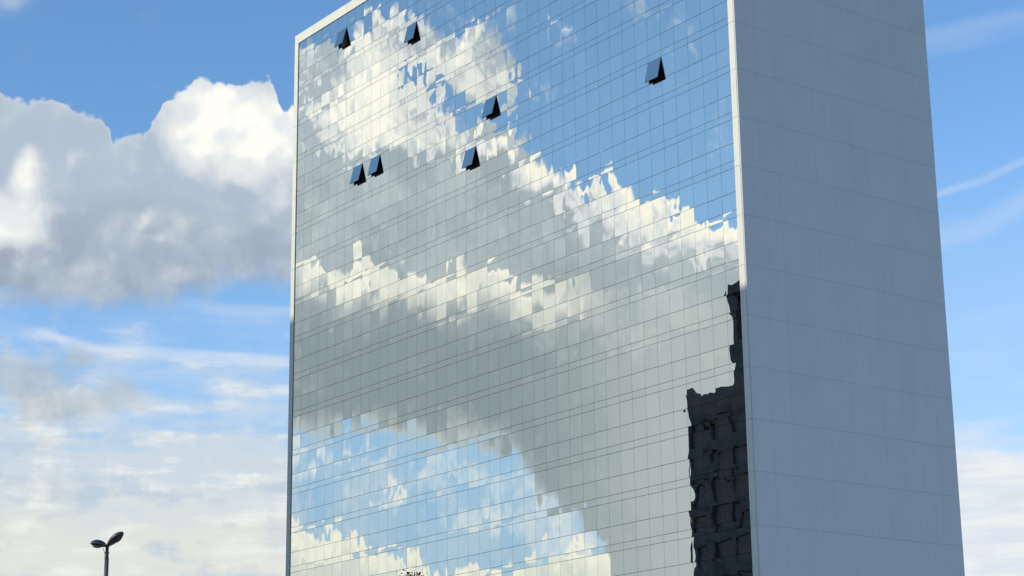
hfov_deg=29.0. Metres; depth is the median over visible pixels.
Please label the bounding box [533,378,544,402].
window pane
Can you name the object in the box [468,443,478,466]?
window pane
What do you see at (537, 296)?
window pane
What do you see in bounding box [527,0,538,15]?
window pane
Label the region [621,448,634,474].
window pane
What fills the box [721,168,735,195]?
window pane
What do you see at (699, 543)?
window pane
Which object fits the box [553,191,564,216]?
window pane
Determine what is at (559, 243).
window pane
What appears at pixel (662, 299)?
window pane
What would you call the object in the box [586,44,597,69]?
window pane
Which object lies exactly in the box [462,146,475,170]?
open window
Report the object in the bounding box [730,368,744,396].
window pane
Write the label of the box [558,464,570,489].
window pane
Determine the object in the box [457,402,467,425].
window pane
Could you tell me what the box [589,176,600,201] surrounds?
window pane
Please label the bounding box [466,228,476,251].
window pane
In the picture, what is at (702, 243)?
window pane
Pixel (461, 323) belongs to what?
window pane
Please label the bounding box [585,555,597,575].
window pane
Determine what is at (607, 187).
window pane
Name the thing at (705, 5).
window pane
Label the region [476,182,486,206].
window pane
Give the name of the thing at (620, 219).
window pane
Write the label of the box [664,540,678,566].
window pane
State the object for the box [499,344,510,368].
window pane
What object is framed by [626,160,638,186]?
window pane
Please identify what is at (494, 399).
window pane
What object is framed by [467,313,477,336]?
window pane
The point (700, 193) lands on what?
window pane
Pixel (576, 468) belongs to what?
window pane
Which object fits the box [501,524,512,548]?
window pane
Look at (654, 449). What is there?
window pane
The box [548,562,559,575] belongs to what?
window pane
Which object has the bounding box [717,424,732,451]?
window pane
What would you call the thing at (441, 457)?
window pane
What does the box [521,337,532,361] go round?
window pane
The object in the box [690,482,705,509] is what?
window pane
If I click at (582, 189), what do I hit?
window pane
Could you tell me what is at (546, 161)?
window pane
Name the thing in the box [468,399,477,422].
window pane
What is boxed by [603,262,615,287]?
window pane
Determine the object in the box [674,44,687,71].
window pane
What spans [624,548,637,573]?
window pane
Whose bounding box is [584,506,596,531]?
window pane
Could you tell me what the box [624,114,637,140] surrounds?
window pane
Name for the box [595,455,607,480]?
window pane
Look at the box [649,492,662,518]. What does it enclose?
window pane
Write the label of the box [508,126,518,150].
window pane
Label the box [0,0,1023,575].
sky
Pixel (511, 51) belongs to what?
window pane
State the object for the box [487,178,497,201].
window pane
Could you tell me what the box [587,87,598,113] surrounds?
window pane
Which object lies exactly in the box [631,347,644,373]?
window pane
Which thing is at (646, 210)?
window pane
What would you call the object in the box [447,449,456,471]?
window pane
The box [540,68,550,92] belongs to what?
window pane
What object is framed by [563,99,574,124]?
window pane
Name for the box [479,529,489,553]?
window pane
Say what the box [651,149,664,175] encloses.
window pane
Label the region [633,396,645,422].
window pane
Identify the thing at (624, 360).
window pane
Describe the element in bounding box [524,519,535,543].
window pane
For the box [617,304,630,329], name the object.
window pane
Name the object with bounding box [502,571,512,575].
window pane
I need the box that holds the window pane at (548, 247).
[543,240,554,264]
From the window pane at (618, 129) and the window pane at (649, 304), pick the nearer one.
the window pane at (649, 304)
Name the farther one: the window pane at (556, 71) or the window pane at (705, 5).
the window pane at (556, 71)
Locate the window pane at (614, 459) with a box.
[608,451,620,477]
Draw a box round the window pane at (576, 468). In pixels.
[571,461,582,486]
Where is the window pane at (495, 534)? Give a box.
[490,527,500,550]
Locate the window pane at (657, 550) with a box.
[650,543,664,569]
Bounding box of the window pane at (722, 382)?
[715,372,730,400]
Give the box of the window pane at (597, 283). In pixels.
[591,266,603,292]
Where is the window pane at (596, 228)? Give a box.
[590,221,602,246]
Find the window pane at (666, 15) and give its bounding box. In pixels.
[660,5,672,32]
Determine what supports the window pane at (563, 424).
in the office tower
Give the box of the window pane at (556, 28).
[550,20,561,45]
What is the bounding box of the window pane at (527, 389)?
[522,382,533,406]
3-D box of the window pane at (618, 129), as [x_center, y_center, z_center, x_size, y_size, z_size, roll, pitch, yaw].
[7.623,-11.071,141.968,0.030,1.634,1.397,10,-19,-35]
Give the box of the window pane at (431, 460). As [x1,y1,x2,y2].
[427,454,436,476]
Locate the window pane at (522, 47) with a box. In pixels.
[517,38,527,62]
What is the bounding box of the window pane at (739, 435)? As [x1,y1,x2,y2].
[732,420,746,448]
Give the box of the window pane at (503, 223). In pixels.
[498,215,508,239]
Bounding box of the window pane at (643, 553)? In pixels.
[637,545,650,571]
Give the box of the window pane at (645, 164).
[638,154,651,180]
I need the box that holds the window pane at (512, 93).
[507,84,517,109]
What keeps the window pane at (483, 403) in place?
in the office tower
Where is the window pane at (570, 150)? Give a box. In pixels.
[564,142,575,167]
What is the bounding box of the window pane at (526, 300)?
[521,293,531,317]
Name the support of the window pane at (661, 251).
in the office tower
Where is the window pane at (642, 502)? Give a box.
[635,495,649,520]
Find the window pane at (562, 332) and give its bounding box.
[556,325,567,350]
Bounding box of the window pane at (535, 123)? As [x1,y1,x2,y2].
[529,116,540,139]
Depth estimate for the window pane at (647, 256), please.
137.05 m
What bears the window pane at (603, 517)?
in the office tower
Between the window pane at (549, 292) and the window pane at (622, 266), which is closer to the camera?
the window pane at (622, 266)
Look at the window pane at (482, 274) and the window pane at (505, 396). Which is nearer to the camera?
the window pane at (505, 396)
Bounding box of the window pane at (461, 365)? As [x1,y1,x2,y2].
[457,359,467,382]
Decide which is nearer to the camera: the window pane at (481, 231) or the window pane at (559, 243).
the window pane at (559, 243)
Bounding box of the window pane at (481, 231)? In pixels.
[477,224,486,247]
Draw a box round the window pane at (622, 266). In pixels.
[616,257,628,283]
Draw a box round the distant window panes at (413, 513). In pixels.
[290,0,516,575]
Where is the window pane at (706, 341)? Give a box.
[699,326,713,353]
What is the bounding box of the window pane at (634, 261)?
[628,252,641,278]
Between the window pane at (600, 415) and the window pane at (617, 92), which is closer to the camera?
the window pane at (600, 415)
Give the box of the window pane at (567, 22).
[561,14,572,39]
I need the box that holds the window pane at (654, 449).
[647,441,661,468]
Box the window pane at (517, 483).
[512,476,523,500]
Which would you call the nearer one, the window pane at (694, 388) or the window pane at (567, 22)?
the window pane at (694, 388)
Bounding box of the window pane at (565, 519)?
[559,512,571,536]
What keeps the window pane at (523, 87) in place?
in the office tower
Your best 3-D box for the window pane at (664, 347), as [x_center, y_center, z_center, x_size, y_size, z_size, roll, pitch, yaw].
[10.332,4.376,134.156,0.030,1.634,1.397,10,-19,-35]
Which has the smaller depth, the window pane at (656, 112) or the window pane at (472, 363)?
the window pane at (656, 112)
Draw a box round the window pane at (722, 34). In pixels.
[715,25,728,52]
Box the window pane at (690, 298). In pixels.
[683,281,697,308]
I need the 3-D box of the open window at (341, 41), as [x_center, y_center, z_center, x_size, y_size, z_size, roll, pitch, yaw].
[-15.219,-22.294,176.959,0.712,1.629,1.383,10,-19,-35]
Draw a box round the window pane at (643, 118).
[637,108,649,135]
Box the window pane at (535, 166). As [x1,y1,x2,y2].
[530,158,540,182]
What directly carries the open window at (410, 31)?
in the office tower
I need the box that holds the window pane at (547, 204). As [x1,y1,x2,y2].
[542,196,553,220]
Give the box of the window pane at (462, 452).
[457,446,467,468]
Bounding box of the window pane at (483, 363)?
[478,352,488,375]
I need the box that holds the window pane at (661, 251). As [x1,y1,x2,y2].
[654,242,667,269]
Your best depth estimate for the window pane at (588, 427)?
139.82 m
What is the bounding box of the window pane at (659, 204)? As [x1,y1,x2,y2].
[653,195,666,222]
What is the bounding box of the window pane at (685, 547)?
[678,537,692,564]
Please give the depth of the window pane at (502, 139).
153.83 m
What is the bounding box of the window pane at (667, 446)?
[661,438,674,464]
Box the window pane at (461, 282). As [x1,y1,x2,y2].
[456,274,466,297]
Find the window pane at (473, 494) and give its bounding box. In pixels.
[468,487,478,510]
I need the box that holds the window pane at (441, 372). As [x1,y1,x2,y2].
[437,366,446,388]
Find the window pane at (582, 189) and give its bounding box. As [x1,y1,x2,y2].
[577,181,588,206]
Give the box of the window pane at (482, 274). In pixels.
[477,266,487,289]
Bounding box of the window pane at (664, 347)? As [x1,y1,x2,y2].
[657,339,671,365]
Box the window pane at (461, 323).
[457,316,466,339]
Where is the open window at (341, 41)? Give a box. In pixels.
[334,27,346,48]
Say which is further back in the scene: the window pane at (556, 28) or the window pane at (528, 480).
the window pane at (556, 28)
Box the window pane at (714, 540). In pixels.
[707,532,721,559]
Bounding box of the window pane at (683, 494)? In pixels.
[676,486,690,512]
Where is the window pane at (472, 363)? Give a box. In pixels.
[467,355,477,378]
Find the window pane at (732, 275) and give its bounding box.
[725,267,739,294]
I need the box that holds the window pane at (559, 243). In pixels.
[554,235,565,260]
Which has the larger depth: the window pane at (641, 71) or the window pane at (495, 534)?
the window pane at (495, 534)
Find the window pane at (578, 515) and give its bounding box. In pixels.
[572,509,583,534]
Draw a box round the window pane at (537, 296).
[532,288,543,313]
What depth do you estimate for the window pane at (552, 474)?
142.20 m
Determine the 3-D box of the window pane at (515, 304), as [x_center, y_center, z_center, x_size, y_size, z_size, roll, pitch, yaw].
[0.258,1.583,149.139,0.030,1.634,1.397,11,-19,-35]
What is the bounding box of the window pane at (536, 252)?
[531,244,542,268]
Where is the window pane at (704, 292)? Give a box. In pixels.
[697,276,711,303]
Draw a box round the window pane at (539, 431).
[534,424,545,448]
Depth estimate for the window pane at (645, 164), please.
138.84 m
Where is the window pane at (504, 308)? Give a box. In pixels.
[499,301,509,324]
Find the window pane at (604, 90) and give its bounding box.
[599,81,610,107]
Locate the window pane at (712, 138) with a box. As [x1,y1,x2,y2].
[705,125,719,153]
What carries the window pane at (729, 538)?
in the office tower
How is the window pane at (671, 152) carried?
in the office tower
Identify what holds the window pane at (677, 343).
in the office tower
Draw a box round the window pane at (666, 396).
[659,388,673,415]
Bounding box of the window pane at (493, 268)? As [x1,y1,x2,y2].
[488,262,498,285]
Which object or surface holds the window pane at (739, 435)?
in the office tower
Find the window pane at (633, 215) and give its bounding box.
[627,206,639,232]
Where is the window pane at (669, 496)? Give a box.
[662,489,676,515]
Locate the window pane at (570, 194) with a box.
[565,186,576,211]
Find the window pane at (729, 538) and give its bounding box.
[721,529,736,556]
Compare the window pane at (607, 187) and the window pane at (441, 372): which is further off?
the window pane at (441, 372)
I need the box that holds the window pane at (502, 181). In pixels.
[497,173,507,196]
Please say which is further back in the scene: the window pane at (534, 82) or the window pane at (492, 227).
the window pane at (492, 227)
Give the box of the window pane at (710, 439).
[703,427,717,454]
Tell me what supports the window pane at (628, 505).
in the office tower
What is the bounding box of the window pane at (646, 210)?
[640,200,653,227]
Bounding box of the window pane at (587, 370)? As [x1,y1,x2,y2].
[581,363,593,388]
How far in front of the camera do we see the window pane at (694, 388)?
131.03 m
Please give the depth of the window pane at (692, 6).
137.17 m
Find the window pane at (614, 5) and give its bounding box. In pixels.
[608,0,620,14]
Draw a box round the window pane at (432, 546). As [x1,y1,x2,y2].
[427,541,436,563]
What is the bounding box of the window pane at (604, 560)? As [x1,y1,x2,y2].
[598,553,610,575]
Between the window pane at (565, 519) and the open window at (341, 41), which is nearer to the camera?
the window pane at (565, 519)
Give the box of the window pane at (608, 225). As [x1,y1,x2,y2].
[602,216,614,241]
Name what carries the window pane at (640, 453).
in the office tower
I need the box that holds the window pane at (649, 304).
[643,295,656,321]
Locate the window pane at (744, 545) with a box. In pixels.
[736,526,751,554]
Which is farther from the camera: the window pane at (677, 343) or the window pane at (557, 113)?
the window pane at (557, 113)
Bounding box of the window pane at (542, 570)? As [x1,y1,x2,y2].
[536,564,547,575]
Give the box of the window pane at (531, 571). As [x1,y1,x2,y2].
[525,567,535,575]
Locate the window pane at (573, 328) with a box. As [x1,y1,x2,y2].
[568,321,579,346]
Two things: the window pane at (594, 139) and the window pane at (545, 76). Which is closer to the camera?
the window pane at (594, 139)
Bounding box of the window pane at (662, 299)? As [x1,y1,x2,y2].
[656,290,669,317]
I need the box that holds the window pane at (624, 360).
[618,351,631,377]
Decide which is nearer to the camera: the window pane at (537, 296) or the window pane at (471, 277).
the window pane at (537, 296)
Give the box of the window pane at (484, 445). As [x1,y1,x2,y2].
[479,440,488,463]
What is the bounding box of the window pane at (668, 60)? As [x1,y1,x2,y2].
[661,51,674,78]
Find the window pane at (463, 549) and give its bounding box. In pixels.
[458,534,468,557]
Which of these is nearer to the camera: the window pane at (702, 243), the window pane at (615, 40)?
the window pane at (702, 243)
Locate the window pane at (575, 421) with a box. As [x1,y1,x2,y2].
[570,414,581,438]
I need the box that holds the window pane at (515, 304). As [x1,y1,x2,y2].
[510,297,520,320]
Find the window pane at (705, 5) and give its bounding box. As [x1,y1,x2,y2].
[700,0,713,13]
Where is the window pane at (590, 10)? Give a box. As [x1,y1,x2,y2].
[585,1,596,26]
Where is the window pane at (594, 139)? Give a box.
[588,131,599,157]
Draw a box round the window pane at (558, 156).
[552,147,563,172]
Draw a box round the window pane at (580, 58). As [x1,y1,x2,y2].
[574,50,585,75]
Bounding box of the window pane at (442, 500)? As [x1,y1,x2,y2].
[437,495,446,517]
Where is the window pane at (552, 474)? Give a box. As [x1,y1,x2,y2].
[547,467,558,491]
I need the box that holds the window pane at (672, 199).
[666,190,679,217]
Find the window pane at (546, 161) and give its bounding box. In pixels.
[541,153,552,177]
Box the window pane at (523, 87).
[518,79,528,103]
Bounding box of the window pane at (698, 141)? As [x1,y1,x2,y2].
[691,131,705,159]
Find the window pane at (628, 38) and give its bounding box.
[622,25,634,51]
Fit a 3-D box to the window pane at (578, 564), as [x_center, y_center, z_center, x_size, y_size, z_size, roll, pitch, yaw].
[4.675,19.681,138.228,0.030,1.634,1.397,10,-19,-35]
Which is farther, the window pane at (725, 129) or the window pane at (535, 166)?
the window pane at (535, 166)
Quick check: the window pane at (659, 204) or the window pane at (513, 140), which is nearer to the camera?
the window pane at (659, 204)
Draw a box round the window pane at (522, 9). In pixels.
[517,0,527,21]
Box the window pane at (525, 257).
[520,249,531,273]
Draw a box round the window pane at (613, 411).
[607,403,619,429]
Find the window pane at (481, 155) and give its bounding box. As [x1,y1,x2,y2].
[476,142,486,165]
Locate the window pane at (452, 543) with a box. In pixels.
[447,536,457,559]
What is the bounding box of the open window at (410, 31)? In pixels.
[404,22,417,44]
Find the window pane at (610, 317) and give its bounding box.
[604,308,617,334]
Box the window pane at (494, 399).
[489,392,499,415]
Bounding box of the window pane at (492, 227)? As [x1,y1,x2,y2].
[487,219,497,243]
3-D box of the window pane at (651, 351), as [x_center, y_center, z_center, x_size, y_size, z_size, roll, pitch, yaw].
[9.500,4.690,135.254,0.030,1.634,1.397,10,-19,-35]
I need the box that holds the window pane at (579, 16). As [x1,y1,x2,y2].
[573,7,584,33]
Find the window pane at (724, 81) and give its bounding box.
[717,72,730,99]
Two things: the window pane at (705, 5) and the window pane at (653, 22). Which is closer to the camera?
the window pane at (705, 5)
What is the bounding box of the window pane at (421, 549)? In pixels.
[417,543,426,565]
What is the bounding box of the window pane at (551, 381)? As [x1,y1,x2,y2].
[545,374,556,399]
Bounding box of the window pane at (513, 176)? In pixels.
[508,168,518,192]
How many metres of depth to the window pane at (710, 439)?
129.03 m
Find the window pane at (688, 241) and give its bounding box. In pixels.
[681,232,695,259]
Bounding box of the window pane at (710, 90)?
[703,78,717,105]
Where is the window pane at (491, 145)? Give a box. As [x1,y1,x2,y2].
[486,136,496,160]
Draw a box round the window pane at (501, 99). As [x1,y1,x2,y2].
[496,90,506,114]
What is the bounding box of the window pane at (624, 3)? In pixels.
[621,0,632,8]
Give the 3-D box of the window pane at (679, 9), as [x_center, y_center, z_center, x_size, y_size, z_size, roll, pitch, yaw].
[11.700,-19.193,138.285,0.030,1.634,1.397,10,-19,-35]
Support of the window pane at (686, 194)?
in the office tower
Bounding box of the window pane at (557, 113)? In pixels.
[552,104,563,129]
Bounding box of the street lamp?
[90,532,123,575]
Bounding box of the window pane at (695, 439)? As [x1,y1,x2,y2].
[688,431,703,458]
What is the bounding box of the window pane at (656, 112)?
[650,102,663,129]
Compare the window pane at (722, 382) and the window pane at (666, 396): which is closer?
the window pane at (722, 382)
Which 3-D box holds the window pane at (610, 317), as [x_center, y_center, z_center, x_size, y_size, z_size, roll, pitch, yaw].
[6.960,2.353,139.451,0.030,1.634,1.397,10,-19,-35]
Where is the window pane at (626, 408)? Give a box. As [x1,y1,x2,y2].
[620,399,632,425]
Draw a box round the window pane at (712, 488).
[705,479,719,506]
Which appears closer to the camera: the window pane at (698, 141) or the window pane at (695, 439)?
the window pane at (695, 439)
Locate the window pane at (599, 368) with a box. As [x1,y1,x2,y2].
[593,359,605,384]
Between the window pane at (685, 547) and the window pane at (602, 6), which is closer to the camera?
the window pane at (685, 547)
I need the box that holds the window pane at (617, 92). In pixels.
[611,75,623,101]
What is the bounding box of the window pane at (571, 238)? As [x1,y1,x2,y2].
[566,230,577,255]
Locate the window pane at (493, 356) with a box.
[488,348,498,371]
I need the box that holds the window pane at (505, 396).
[500,389,510,412]
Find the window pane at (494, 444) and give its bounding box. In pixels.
[489,437,499,460]
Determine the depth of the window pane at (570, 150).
146.36 m
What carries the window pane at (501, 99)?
in the office tower
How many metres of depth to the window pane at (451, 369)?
154.77 m
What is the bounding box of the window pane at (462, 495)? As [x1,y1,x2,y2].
[458,490,467,512]
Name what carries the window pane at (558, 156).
in the office tower
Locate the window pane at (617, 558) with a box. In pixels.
[610,550,623,575]
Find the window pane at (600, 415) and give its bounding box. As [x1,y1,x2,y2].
[594,407,606,432]
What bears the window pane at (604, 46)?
in the office tower
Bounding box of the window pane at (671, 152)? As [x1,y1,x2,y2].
[664,143,677,170]
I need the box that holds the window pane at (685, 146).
[678,137,691,164]
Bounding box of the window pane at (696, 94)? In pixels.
[689,84,703,112]
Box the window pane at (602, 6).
[596,0,608,20]
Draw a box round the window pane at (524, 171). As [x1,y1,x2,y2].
[519,163,529,187]
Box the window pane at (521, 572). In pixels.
[513,569,524,575]
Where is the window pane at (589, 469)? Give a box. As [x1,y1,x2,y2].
[583,458,595,483]
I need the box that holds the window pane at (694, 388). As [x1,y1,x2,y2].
[687,380,701,407]
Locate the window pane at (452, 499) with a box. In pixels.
[447,492,457,515]
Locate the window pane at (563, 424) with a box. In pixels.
[558,417,569,442]
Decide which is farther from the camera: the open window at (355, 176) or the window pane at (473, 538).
the open window at (355, 176)
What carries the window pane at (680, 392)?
in the office tower
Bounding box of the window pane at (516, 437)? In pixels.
[511,430,522,454]
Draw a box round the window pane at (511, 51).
[507,44,516,67]
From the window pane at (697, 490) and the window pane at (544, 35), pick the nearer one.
the window pane at (697, 490)
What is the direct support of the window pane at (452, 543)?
in the office tower
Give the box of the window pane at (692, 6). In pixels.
[686,0,699,19]
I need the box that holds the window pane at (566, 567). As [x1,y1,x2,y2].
[560,560,572,575]
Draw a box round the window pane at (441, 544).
[437,539,446,561]
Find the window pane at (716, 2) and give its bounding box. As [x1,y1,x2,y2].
[714,0,726,6]
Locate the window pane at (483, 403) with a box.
[478,395,488,419]
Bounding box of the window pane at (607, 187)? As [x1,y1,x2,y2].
[601,170,613,196]
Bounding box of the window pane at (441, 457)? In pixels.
[437,451,446,474]
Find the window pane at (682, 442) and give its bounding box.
[674,435,688,461]
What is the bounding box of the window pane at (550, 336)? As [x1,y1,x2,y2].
[544,329,555,353]
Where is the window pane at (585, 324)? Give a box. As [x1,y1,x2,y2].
[580,317,591,342]
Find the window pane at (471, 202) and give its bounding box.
[466,187,476,210]
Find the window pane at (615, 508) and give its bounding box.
[609,501,622,526]
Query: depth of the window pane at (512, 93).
153.64 m
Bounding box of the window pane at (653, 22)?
[647,12,660,39]
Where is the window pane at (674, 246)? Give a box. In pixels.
[668,238,681,264]
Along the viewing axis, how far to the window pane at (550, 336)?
144.93 m
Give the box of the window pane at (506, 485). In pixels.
[501,479,511,502]
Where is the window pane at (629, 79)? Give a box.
[623,69,635,95]
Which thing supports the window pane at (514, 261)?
in the office tower
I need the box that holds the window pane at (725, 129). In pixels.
[719,120,733,147]
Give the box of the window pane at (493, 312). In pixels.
[488,305,498,328]
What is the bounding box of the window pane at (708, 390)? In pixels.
[701,376,715,403]
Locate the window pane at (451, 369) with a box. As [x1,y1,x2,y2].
[447,362,456,385]
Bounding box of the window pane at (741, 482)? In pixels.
[734,473,748,500]
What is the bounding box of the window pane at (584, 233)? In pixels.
[578,225,589,251]
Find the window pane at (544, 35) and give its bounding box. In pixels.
[539,26,549,51]
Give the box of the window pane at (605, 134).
[600,126,611,151]
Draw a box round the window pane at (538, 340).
[533,333,544,357]
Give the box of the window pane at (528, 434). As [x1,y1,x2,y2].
[523,427,533,451]
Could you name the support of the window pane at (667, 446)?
in the office tower
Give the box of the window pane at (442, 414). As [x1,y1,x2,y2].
[437,408,446,431]
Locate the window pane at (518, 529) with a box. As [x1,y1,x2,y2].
[513,522,523,546]
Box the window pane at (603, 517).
[596,503,609,528]
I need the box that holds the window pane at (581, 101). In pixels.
[575,93,586,118]
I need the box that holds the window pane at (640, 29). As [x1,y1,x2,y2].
[634,19,646,45]
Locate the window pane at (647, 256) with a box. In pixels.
[641,248,654,274]
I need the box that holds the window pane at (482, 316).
[477,309,487,332]
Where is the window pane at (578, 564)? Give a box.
[573,557,584,575]
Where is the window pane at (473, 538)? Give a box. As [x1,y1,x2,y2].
[468,532,478,555]
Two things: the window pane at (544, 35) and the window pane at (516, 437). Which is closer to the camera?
the window pane at (516, 437)
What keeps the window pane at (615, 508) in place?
in the office tower
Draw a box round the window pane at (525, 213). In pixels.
[520,205,530,230]
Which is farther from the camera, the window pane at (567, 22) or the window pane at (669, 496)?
the window pane at (567, 22)
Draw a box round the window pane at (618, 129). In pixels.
[612,120,624,146]
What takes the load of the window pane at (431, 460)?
in the office tower
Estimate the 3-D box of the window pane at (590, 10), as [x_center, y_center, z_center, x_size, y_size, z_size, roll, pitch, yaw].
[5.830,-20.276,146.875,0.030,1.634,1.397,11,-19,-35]
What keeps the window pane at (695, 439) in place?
in the office tower
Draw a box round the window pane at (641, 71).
[636,63,648,90]
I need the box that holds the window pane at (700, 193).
[693,179,707,206]
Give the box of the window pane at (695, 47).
[688,38,701,65]
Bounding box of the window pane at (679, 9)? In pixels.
[673,0,686,26]
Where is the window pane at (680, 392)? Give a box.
[673,384,686,411]
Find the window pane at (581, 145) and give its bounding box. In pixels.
[576,137,587,162]
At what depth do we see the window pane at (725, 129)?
132.29 m
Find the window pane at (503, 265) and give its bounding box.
[498,258,508,281]
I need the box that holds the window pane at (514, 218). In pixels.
[509,210,519,234]
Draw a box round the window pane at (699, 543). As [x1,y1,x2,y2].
[692,534,707,561]
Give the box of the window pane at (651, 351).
[644,343,657,369]
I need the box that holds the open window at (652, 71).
[645,57,661,84]
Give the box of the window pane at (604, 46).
[597,38,609,63]
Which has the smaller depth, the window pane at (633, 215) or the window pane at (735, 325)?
the window pane at (735, 325)
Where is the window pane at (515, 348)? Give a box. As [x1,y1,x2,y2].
[510,341,521,364]
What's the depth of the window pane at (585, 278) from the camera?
142.51 m
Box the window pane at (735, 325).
[727,317,741,345]
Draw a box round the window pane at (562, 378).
[557,371,568,395]
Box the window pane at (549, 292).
[543,284,554,308]
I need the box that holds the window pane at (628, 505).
[622,498,635,523]
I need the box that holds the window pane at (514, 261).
[509,253,519,277]
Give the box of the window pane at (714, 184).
[707,173,721,201]
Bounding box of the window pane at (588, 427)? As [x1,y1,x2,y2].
[582,410,594,435]
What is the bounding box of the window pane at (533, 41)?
[528,32,538,56]
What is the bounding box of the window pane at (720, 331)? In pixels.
[713,322,727,349]
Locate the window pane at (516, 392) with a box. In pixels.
[511,385,521,409]
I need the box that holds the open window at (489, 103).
[482,95,496,119]
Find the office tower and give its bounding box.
[286,0,964,575]
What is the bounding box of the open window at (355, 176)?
[350,164,362,185]
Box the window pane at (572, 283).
[567,275,578,300]
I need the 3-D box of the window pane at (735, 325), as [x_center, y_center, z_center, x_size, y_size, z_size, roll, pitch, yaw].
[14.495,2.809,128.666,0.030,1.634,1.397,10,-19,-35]
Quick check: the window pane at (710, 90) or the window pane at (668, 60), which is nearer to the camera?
the window pane at (710, 90)
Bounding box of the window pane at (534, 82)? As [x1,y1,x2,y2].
[529,73,539,98]
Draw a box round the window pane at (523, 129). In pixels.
[518,121,529,145]
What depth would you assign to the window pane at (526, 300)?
148.05 m
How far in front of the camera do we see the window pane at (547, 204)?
147.65 m
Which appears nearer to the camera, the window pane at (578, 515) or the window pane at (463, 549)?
the window pane at (578, 515)
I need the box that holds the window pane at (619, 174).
[613,165,625,191]
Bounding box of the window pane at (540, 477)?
[535,470,546,494]
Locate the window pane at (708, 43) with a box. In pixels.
[701,31,715,59]
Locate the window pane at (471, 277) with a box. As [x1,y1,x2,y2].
[467,270,476,293]
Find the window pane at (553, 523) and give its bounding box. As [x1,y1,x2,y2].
[547,514,559,538]
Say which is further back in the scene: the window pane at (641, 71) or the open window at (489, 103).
the open window at (489, 103)
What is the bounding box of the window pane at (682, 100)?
[676,91,689,117]
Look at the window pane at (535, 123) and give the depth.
150.54 m
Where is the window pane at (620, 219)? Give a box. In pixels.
[614,211,627,237]
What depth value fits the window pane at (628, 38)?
142.65 m
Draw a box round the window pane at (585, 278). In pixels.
[579,271,590,296]
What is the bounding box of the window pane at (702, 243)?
[695,227,709,254]
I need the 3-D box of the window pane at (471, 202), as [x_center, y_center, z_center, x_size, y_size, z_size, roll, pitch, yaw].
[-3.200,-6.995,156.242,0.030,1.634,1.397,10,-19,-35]
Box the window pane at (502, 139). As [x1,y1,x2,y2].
[497,131,507,155]
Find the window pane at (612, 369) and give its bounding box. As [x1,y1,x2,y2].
[606,355,618,381]
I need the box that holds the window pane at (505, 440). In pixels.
[500,433,511,457]
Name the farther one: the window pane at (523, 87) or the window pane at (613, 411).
the window pane at (523, 87)
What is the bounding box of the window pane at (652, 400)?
[646,392,659,418]
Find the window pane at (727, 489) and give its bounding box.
[719,476,734,503]
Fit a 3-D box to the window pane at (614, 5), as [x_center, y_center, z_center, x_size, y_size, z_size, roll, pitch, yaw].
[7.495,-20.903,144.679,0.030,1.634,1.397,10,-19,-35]
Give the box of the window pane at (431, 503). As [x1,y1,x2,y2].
[427,497,436,520]
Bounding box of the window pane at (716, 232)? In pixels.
[709,222,723,250]
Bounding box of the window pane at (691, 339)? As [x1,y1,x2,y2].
[685,330,699,357]
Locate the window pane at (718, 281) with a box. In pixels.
[711,271,725,299]
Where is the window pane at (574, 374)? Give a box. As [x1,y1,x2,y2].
[569,367,580,392]
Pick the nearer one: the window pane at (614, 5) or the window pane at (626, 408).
the window pane at (626, 408)
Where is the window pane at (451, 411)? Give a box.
[447,405,456,428]
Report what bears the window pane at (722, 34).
in the office tower
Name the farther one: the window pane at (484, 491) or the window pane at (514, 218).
the window pane at (514, 218)
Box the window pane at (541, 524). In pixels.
[536,517,547,541]
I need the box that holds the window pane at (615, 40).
[609,31,621,57]
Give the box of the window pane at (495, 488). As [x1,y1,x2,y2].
[490,481,500,505]
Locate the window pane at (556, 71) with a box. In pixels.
[551,62,562,87]
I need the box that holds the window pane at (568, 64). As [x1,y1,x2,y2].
[562,56,573,81]
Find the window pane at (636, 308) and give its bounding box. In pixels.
[630,299,642,325]
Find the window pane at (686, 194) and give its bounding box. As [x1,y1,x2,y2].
[679,184,693,212]
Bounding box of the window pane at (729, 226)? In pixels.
[723,217,737,245]
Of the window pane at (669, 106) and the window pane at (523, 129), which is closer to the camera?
the window pane at (669, 106)
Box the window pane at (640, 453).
[634,445,647,471]
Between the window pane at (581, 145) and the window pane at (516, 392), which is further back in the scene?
the window pane at (516, 392)
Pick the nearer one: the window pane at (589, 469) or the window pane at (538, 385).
the window pane at (589, 469)
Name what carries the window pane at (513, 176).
in the office tower
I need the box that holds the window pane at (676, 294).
[669,286,683,313]
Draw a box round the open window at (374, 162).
[367,154,379,176]
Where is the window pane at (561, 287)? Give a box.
[555,280,566,304]
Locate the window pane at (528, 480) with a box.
[523,473,534,497]
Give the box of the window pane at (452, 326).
[446,320,456,343]
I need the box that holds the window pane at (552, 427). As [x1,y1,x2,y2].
[546,420,557,445]
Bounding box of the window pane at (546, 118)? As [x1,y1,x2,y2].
[540,110,551,134]
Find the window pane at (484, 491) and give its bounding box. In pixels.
[479,484,489,507]
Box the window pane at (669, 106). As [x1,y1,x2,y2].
[663,96,676,123]
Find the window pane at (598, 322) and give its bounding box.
[592,313,604,338]
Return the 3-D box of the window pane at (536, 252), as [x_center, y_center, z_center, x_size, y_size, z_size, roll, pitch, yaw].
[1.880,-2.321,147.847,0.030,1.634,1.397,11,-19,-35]
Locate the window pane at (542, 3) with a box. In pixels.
[538,0,549,9]
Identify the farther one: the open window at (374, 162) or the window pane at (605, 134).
the open window at (374, 162)
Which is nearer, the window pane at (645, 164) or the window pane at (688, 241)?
the window pane at (688, 241)
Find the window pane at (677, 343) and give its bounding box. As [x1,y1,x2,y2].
[671,335,685,361]
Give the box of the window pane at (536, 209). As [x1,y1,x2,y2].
[531,201,541,225]

